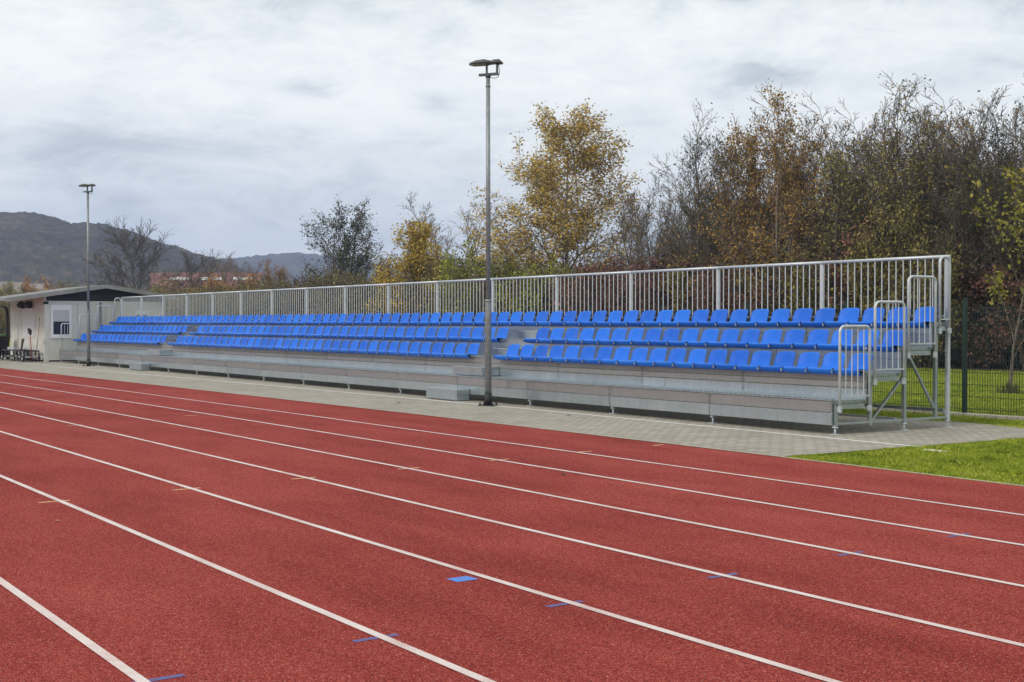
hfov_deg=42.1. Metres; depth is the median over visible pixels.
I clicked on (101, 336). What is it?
seat
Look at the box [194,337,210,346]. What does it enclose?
seat
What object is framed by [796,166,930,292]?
thicket tree
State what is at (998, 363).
thicket tree
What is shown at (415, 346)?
seat
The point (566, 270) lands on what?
shrub
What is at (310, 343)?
seat
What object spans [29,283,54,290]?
house
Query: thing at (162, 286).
shrub
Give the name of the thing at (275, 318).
seat
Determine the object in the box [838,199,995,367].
shrub
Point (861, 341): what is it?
seat
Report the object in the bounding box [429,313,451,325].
seat
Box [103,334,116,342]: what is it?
seat
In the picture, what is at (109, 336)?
seat
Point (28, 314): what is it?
window
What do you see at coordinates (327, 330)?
seat
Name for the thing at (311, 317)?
seat
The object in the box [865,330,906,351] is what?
seat
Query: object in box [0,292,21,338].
shrub
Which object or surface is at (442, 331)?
seat
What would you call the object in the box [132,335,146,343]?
seat
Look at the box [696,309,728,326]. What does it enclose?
seat
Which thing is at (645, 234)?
bare tree
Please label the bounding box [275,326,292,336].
seat
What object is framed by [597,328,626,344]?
seat
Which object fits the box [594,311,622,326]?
seat
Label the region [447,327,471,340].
seat
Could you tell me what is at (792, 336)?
seat
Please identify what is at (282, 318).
seat
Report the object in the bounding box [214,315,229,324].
seat
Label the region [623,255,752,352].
shrub
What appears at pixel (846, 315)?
seat
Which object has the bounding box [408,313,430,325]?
seat
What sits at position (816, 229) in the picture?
shrub
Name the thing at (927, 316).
seat
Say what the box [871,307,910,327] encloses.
seat
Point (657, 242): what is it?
bare tree
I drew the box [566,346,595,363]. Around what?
seat
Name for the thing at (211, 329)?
seat
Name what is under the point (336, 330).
seat
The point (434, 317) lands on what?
seat
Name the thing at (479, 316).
seat
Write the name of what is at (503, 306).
shrub
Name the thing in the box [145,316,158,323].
seat
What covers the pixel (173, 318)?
seat
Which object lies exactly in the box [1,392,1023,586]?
lane line
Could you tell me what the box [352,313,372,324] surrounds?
seat
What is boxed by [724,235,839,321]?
shrub
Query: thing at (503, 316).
seat
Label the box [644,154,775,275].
bare tree
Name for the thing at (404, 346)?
seat
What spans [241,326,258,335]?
seat
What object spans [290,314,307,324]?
seat
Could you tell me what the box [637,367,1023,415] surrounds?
lawn grass
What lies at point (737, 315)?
seat
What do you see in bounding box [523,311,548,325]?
seat
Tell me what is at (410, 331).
seat
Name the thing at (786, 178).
thicket tree
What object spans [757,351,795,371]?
seat
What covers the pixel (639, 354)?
seat
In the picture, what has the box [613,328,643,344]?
seat
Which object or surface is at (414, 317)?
seat
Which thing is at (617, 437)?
kerb strip
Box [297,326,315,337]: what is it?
seat
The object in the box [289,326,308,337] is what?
seat
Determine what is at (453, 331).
seat
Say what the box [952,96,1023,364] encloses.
bare tree
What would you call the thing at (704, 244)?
bare tree
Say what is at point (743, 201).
bare tree
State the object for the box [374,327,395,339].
seat
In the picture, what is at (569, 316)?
seat
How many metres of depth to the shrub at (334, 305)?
81.45 m
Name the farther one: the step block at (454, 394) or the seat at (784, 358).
the step block at (454, 394)
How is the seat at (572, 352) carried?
on the grandstand
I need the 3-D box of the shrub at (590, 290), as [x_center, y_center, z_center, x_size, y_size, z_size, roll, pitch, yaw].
[5.271,-1.813,60.969,7.351,5.201,7.560,-1,1,-44]
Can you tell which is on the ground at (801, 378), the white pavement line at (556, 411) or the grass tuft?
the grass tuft
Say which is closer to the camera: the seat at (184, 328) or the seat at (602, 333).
the seat at (602, 333)
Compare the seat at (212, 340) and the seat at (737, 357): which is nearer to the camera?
the seat at (737, 357)
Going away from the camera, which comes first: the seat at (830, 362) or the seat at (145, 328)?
the seat at (830, 362)
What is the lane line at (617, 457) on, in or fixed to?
on the running track
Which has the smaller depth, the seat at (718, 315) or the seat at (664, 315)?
the seat at (718, 315)
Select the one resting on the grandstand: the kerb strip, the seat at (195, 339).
the seat at (195, 339)
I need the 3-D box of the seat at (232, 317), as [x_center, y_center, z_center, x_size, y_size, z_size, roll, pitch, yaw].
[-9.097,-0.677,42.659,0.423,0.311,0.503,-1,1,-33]
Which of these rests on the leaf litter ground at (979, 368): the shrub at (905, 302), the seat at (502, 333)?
the shrub at (905, 302)
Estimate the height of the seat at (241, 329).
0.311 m
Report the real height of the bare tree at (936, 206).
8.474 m
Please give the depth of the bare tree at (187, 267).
126.93 m
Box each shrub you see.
[0,279,42,294]
[0,282,35,333]
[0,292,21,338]
[17,274,59,292]
[51,277,95,287]
[148,283,196,309]
[151,277,227,321]
[162,270,256,314]
[174,285,211,321]
[175,280,251,321]
[180,286,248,320]
[210,279,276,314]
[214,279,278,314]
[230,277,314,320]
[262,279,319,320]
[277,267,352,328]
[288,265,388,328]
[297,264,400,320]
[317,273,402,321]
[331,251,458,321]
[380,275,450,345]
[399,253,516,321]
[421,264,527,347]
[429,235,551,319]
[460,258,593,349]
[471,261,582,349]
[478,256,573,304]
[495,250,571,320]
[540,255,664,320]
[540,261,646,311]
[546,258,615,311]
[548,250,680,331]
[597,251,695,352]
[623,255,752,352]
[645,232,768,319]
[653,222,781,293]
[676,243,821,355]
[715,242,795,294]
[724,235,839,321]
[735,240,853,321]
[802,214,976,364]
[803,208,950,361]
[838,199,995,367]
[842,219,1023,367]
[871,239,1004,364]
[916,242,1023,369]
[942,189,1023,364]
[951,251,1023,363]
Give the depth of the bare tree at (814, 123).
54.85 m
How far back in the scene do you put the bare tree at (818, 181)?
56.46 m
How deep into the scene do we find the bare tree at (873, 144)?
53.31 m
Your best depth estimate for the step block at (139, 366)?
42.56 m
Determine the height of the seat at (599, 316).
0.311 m
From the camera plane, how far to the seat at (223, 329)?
41.53 m
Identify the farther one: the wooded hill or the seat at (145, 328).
the wooded hill
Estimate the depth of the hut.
53.05 m
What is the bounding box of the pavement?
[0,357,1023,455]
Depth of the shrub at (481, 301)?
67.59 m
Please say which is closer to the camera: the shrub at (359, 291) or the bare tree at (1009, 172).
the bare tree at (1009, 172)
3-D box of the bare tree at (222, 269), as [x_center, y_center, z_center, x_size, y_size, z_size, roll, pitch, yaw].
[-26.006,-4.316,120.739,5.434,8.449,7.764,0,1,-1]
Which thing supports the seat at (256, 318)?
on the grandstand
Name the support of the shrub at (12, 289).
on the ground at (801, 378)
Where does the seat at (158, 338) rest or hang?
on the grandstand
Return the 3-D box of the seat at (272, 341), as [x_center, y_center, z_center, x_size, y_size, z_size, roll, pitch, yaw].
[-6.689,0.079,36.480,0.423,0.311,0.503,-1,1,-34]
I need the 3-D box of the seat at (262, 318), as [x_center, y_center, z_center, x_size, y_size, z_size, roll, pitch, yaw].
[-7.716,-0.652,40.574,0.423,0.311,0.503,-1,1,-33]
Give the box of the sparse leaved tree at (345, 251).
[287,194,391,307]
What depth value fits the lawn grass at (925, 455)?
15.38 m
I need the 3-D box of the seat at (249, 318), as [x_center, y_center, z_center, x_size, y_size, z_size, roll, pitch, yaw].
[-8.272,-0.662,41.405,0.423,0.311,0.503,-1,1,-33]
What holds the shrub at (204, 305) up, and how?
on the leaf litter ground at (979, 368)
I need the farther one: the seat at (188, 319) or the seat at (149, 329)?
the seat at (149, 329)
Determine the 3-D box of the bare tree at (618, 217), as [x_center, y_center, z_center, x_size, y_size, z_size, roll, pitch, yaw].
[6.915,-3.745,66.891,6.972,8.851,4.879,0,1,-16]
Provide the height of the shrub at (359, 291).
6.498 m
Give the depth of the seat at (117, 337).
48.23 m
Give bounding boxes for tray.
[7,347,26,349]
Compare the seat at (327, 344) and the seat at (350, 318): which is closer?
the seat at (327, 344)
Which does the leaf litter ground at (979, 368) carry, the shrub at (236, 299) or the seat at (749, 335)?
the shrub at (236, 299)
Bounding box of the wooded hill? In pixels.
[0,211,265,290]
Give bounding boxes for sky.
[0,0,1023,275]
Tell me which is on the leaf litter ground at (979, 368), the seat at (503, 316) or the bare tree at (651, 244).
the bare tree at (651, 244)
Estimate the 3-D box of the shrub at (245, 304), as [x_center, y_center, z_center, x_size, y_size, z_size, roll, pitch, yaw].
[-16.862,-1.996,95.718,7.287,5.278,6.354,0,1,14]
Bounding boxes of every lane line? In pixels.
[0,407,1023,646]
[0,431,840,681]
[0,474,495,681]
[0,577,149,681]
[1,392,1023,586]
[2,382,1023,545]
[5,375,1023,514]
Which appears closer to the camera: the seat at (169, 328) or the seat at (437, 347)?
the seat at (437, 347)
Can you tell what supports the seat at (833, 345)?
on the grandstand
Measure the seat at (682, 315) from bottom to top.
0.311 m
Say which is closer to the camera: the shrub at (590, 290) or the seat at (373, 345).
the seat at (373, 345)
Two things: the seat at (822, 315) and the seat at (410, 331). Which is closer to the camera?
the seat at (822, 315)
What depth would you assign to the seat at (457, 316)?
31.03 m
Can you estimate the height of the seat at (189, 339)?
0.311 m
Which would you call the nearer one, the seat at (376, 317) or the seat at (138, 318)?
the seat at (376, 317)
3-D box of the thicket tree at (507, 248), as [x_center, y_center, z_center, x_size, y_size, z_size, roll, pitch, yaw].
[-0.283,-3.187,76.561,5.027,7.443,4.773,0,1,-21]
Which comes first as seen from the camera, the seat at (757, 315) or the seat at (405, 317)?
the seat at (757, 315)
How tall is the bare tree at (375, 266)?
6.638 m
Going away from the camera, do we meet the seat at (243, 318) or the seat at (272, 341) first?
the seat at (272, 341)
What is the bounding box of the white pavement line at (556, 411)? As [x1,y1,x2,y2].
[4,361,915,446]
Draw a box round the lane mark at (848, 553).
[838,551,862,555]
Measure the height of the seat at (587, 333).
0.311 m
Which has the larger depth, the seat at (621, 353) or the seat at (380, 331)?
the seat at (380, 331)
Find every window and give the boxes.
[23,308,34,336]
[50,305,72,337]
[135,311,149,321]
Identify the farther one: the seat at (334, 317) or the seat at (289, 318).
the seat at (289, 318)
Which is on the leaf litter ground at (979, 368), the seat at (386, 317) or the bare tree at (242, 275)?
the bare tree at (242, 275)
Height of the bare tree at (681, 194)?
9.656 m
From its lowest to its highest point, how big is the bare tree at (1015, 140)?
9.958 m
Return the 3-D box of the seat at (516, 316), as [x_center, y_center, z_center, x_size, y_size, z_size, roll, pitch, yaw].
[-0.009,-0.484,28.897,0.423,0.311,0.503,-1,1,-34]
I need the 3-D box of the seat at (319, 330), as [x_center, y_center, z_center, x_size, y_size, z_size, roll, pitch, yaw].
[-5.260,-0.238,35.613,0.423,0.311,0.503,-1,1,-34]
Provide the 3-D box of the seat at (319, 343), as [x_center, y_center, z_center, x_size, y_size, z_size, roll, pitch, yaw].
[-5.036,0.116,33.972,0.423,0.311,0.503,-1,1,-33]
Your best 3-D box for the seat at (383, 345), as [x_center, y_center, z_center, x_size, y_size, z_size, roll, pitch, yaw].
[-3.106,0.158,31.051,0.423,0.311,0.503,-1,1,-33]
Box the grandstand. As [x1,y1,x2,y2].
[59,255,951,434]
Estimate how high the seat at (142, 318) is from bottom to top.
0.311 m
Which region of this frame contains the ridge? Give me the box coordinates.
[221,252,413,287]
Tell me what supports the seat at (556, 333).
on the grandstand
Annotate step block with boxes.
[129,362,149,370]
[426,387,468,400]
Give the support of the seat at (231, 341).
on the grandstand
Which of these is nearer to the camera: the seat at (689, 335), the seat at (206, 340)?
the seat at (689, 335)
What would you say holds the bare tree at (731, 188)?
on the leaf litter ground at (979, 368)
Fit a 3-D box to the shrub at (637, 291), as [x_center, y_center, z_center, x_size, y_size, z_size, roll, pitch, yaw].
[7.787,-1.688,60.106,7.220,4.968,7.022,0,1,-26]
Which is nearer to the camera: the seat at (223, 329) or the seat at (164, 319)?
the seat at (223, 329)
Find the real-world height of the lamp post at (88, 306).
6.425 m
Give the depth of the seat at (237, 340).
38.64 m
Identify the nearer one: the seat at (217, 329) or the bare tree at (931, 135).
the seat at (217, 329)
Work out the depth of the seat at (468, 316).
30.60 m
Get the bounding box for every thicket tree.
[256,258,290,296]
[428,237,461,269]
[477,222,543,272]
[693,78,834,355]
[725,185,824,301]
[777,72,979,321]
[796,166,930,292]
[811,104,992,365]
[822,155,876,223]
[974,187,1023,365]
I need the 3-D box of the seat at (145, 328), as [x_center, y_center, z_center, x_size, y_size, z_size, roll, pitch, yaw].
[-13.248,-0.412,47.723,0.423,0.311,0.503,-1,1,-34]
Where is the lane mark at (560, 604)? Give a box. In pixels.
[546,600,583,606]
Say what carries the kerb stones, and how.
on the ground at (801, 378)
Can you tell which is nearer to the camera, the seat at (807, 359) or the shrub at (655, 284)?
the seat at (807, 359)
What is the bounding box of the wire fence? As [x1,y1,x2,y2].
[167,298,1023,415]
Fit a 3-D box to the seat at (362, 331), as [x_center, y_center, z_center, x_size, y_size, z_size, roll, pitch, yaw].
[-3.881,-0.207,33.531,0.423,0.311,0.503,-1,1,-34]
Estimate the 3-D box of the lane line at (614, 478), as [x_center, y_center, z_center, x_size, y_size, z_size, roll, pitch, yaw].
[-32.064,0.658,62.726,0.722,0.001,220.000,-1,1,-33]
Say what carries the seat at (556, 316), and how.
on the grandstand
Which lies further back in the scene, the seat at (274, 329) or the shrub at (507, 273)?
the shrub at (507, 273)
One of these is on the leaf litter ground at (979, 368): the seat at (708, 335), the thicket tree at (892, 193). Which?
the thicket tree at (892, 193)
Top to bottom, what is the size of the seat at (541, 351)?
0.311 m
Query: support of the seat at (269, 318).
on the grandstand
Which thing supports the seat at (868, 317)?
on the grandstand
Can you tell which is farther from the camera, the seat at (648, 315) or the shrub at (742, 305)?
the shrub at (742, 305)
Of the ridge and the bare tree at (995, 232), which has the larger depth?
the ridge
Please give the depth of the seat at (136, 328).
48.62 m
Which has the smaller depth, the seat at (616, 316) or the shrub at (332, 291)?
the seat at (616, 316)
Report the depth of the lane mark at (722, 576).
8.15 m
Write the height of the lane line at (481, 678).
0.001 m
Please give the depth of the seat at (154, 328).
46.97 m
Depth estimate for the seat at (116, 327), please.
50.74 m
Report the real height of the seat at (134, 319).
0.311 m
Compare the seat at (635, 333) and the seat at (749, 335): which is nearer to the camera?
the seat at (749, 335)
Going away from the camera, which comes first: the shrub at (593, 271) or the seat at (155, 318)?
the seat at (155, 318)
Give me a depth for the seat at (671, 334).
23.57 m
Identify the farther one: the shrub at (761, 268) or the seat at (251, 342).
the shrub at (761, 268)
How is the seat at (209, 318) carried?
on the grandstand
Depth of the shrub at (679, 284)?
56.06 m
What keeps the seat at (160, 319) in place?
on the grandstand
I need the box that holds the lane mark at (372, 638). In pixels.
[351,633,397,641]
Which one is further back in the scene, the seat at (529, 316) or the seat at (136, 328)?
the seat at (136, 328)
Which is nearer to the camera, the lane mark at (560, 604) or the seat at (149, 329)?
the lane mark at (560, 604)
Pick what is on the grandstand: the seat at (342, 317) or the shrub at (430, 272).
the seat at (342, 317)
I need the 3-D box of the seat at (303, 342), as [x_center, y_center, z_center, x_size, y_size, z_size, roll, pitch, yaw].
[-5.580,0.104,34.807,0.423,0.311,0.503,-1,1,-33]
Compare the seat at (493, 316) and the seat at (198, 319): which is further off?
the seat at (198, 319)
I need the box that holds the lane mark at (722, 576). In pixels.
[707,573,738,577]
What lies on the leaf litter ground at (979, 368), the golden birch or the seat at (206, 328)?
the golden birch
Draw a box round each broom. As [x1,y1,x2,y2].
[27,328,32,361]
[34,317,39,361]
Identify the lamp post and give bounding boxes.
[78,184,95,365]
[469,59,502,405]
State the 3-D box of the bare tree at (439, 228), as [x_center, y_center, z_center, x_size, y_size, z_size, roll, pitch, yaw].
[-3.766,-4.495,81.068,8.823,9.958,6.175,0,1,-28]
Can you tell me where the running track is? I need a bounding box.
[0,368,1023,681]
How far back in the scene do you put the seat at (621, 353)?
23.59 m
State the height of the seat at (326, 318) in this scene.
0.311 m
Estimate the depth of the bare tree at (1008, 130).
46.69 m
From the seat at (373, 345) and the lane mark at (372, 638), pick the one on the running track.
the lane mark at (372, 638)
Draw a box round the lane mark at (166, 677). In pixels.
[133,674,185,681]
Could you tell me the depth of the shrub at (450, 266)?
68.40 m
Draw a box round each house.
[0,282,24,294]
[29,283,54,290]
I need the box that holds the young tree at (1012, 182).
[962,166,1023,388]
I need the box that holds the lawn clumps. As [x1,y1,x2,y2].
[852,439,1023,479]
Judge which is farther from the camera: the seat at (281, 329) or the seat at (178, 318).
the seat at (178, 318)
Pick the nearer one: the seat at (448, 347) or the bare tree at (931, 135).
the seat at (448, 347)
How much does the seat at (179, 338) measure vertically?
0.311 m
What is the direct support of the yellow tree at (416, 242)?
on the leaf litter ground at (979, 368)
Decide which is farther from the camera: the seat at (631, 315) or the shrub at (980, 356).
the shrub at (980, 356)
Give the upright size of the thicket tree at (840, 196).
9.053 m
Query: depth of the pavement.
21.48 m
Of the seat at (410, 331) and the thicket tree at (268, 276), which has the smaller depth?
the seat at (410, 331)
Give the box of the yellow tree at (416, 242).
[362,213,443,321]
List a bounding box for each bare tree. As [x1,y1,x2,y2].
[79,215,188,292]
[151,248,229,295]
[192,250,248,288]
[225,253,266,289]
[368,251,400,289]
[391,190,504,290]
[592,185,696,282]
[595,170,736,352]
[601,171,679,279]
[627,216,678,259]
[636,202,690,273]
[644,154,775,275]
[651,151,779,279]
[658,99,780,309]
[668,128,820,277]
[692,120,883,265]
[746,86,933,286]
[760,125,878,262]
[774,93,952,259]
[809,70,980,361]
[833,97,987,243]
[879,84,1017,253]
[885,142,980,363]
[889,86,1023,368]
[891,83,1023,365]
[903,94,1023,220]
[944,135,1023,370]
[947,105,1023,367]
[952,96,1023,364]
[985,132,1023,215]
[986,103,1023,276]
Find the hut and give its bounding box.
[0,284,172,361]
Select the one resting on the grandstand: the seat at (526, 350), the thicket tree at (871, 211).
the seat at (526, 350)
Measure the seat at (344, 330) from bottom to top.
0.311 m
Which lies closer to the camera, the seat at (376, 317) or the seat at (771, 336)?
the seat at (771, 336)
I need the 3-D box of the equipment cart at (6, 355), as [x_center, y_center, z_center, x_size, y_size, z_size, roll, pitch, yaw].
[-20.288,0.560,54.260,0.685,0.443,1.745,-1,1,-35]
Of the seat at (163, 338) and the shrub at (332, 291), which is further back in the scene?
the shrub at (332, 291)
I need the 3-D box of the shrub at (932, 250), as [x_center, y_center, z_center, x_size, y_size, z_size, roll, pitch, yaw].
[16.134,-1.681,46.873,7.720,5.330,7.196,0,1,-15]
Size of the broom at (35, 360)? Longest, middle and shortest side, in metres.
1.750 x 0.320 x 0.080 m
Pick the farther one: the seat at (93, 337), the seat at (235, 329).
the seat at (93, 337)
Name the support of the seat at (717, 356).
on the grandstand
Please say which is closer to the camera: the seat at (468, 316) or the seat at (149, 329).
the seat at (468, 316)
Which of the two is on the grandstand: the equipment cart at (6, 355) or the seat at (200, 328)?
the seat at (200, 328)
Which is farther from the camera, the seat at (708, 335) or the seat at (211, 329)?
the seat at (211, 329)
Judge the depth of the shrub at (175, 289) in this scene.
110.37 m
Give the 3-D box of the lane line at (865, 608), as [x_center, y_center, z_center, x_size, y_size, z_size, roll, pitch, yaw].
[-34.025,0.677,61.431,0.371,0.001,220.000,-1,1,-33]
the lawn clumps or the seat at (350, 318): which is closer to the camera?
the lawn clumps
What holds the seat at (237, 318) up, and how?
on the grandstand
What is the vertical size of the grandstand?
2.554 m
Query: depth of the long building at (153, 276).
375.99 m
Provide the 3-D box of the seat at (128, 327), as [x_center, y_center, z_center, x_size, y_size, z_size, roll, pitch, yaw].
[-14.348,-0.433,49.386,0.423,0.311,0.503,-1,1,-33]
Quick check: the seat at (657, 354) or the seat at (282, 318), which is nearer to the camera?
the seat at (657, 354)
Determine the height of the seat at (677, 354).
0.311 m
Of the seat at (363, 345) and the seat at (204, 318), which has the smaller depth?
the seat at (363, 345)
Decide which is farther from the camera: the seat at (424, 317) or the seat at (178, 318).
the seat at (178, 318)
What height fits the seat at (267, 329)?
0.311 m
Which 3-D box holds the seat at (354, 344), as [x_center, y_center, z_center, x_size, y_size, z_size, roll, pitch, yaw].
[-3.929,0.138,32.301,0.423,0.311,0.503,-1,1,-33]
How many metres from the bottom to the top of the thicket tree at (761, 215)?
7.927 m
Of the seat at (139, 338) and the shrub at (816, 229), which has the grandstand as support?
the seat at (139, 338)
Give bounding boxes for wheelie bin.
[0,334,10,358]
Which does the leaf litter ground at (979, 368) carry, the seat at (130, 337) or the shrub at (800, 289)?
the shrub at (800, 289)
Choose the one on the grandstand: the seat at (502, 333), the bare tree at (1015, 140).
the seat at (502, 333)
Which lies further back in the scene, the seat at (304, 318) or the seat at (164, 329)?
the seat at (164, 329)
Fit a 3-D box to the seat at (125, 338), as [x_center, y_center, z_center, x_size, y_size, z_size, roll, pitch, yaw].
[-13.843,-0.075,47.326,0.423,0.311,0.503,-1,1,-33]
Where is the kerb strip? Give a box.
[5,368,1023,485]
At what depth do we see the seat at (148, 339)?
45.32 m
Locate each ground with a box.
[3,332,1023,485]
[496,347,1023,371]
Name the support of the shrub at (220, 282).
on the leaf litter ground at (979, 368)
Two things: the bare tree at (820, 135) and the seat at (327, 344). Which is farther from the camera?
the bare tree at (820, 135)
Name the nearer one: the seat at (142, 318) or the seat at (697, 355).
the seat at (697, 355)
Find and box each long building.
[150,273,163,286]
[158,273,264,298]
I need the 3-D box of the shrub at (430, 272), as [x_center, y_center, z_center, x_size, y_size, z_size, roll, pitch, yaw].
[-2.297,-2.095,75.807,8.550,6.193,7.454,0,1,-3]
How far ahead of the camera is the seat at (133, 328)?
49.05 m
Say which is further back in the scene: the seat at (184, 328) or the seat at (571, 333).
the seat at (184, 328)
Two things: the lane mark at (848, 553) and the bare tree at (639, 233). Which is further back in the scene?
the bare tree at (639, 233)
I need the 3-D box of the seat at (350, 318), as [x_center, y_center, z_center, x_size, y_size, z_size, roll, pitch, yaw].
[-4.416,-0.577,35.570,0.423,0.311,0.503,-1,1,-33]
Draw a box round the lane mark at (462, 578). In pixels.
[448,576,476,581]
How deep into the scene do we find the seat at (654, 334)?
23.97 m
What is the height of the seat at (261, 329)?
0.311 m
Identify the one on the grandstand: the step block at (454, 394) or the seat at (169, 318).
the seat at (169, 318)
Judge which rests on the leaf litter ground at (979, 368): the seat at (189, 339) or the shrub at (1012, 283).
the shrub at (1012, 283)
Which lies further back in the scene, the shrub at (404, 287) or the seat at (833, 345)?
the shrub at (404, 287)
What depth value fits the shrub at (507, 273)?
68.69 m
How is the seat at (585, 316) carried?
on the grandstand
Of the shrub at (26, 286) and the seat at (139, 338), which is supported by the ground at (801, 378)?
the shrub at (26, 286)
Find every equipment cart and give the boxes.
[1,349,28,360]
[12,350,40,361]
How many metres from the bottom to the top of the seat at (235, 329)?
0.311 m
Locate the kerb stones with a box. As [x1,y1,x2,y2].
[832,404,1023,420]
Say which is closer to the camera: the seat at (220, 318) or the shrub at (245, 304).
the seat at (220, 318)
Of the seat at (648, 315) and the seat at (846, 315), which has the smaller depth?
the seat at (846, 315)
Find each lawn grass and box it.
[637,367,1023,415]
[783,408,1023,486]
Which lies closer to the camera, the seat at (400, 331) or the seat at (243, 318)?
the seat at (400, 331)
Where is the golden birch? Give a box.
[426,98,686,302]
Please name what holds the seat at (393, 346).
on the grandstand
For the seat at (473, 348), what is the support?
on the grandstand
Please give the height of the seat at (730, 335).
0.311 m
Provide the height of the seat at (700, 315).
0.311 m
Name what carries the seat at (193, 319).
on the grandstand
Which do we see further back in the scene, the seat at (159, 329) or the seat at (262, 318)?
the seat at (159, 329)
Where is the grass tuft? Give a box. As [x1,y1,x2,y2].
[994,378,1023,394]
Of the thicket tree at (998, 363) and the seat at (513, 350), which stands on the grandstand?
the seat at (513, 350)
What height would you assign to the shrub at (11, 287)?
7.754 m
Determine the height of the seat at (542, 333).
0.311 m
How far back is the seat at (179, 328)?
44.88 m
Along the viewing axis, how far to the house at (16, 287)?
329.19 m
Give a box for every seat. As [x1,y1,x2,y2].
[83,334,96,341]
[91,325,103,332]
[91,334,104,341]
[99,334,112,342]
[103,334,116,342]
[106,325,118,332]
[107,334,120,342]
[110,325,123,332]
[111,334,124,342]
[115,334,128,342]
[118,325,131,333]
[119,335,133,343]
[122,325,135,333]
[124,316,136,323]
[124,335,137,343]
[126,325,139,333]
[128,316,140,323]
[128,335,142,343]
[131,325,144,333]
[132,316,145,323]
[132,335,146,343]
[135,325,148,333]
[137,335,151,343]
[139,325,153,333]
[140,316,153,323]
[142,335,156,344]
[144,325,157,333]
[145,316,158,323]
[146,335,161,344]
[148,325,162,333]
[149,316,162,323]
[151,335,166,344]
[153,316,167,323]
[153,325,167,333]
[158,316,171,323]
[158,325,172,333]
[163,316,176,323]
[163,325,177,334]
[167,316,181,323]
[167,325,182,334]
[167,336,182,345]
[172,315,186,323]
[172,325,187,334]
[172,336,187,345]
[177,315,191,323]
[177,336,192,345]
[182,315,196,323]
[183,336,198,345]
[187,315,201,324]
[188,326,203,334]
[188,336,204,346]
[192,315,207,324]
[193,326,209,334]
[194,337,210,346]
[197,315,212,324]
[199,326,214,334]
[199,337,216,346]
[203,315,217,324]
[204,326,220,335]
[205,337,222,346]
[208,315,223,324]
[210,326,226,335]
[211,337,228,347]
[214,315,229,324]
[216,326,232,335]
[218,337,234,347]
[219,315,235,324]
[222,326,238,335]
[224,337,241,347]
[225,315,241,324]
[228,326,244,335]
[230,338,248,348]
[231,315,247,324]
[234,326,251,335]
[237,315,253,324]
[237,338,254,348]
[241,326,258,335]
[243,315,259,324]
[244,338,261,348]
[247,326,264,336]
[250,315,266,324]
[250,338,269,348]
[254,326,271,336]
[256,315,272,324]
[257,338,276,349]
[261,326,278,336]
[262,314,279,324]
[265,338,283,349]
[268,326,285,336]
[269,315,286,324]
[272,339,291,349]
[275,314,293,324]
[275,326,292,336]
[279,339,298,350]
[282,326,300,336]
[283,314,300,324]
[287,339,307,350]
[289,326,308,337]
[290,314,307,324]
[295,339,315,350]
[297,314,315,324]
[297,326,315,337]
[303,339,323,351]
[304,314,322,324]
[304,326,323,337]
[312,314,330,324]
[312,326,332,337]
[312,340,332,351]
[319,314,338,324]
[320,340,341,352]
[321,326,340,337]
[327,314,346,324]
[329,326,349,338]
[329,340,350,352]
[336,314,355,324]
[337,327,357,338]
[338,340,359,352]
[344,313,363,324]
[346,327,366,338]
[347,340,368,353]
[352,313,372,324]
[355,327,376,338]
[356,341,378,353]
[361,313,381,324]
[364,327,385,338]
[366,341,388,354]
[370,313,390,324]
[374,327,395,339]
[376,341,399,354]
[379,313,400,324]
[383,327,405,339]
[386,341,409,355]
[389,313,410,325]
[393,327,415,339]
[397,342,420,355]
[398,313,419,325]
[403,327,426,339]
[407,342,431,356]
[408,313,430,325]
[414,327,436,340]
[418,313,440,325]
[419,342,443,356]
[425,327,448,340]
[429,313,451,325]
[430,343,454,357]
[436,327,459,340]
[439,312,462,325]
[442,343,467,357]
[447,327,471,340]
[450,312,473,325]
[454,343,479,357]
[459,327,483,341]
[462,312,484,325]
[471,327,495,341]
[473,312,497,325]
[483,327,508,341]
[491,312,509,325]
[492,344,519,359]
[497,312,522,325]
[506,344,534,360]
[510,311,535,325]
[520,345,548,361]
[522,328,549,342]
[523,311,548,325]
[535,345,563,361]
[536,311,562,325]
[536,328,563,343]
[550,311,576,325]
[550,346,579,362]
[551,328,578,343]
[564,311,591,325]
[566,328,594,343]
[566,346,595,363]
[579,311,606,325]
[581,328,610,344]
[582,347,612,363]
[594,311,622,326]
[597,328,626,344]
[599,347,630,364]
[610,310,638,326]
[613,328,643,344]
[616,348,648,365]
[626,310,655,326]
[630,328,661,345]
[634,348,666,366]
[642,310,672,326]
[648,328,679,345]
[652,348,686,366]
[659,310,690,326]
[666,329,698,346]
[672,349,706,367]
[677,309,708,326]
[685,329,718,346]
[692,349,727,368]
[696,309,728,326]
[705,329,739,347]
[713,350,749,369]
[715,309,748,326]
[725,329,759,347]
[734,351,771,370]
[735,309,768,326]
[746,329,781,348]
[755,309,789,326]
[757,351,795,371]
[768,329,804,348]
[777,308,812,326]
[780,352,819,373]
[791,329,828,349]
[799,308,835,327]
[805,352,844,374]
[815,330,853,350]
[822,308,859,326]
[831,353,872,375]
[841,330,879,350]
[846,308,884,327]
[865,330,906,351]
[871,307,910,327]
[897,307,937,327]
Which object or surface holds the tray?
on the equipment cart at (6, 355)
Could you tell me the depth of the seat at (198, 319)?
45.25 m
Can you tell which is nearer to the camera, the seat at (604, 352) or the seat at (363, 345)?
the seat at (604, 352)
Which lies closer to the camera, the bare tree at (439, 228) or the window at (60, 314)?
the window at (60, 314)
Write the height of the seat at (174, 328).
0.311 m
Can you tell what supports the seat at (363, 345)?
on the grandstand

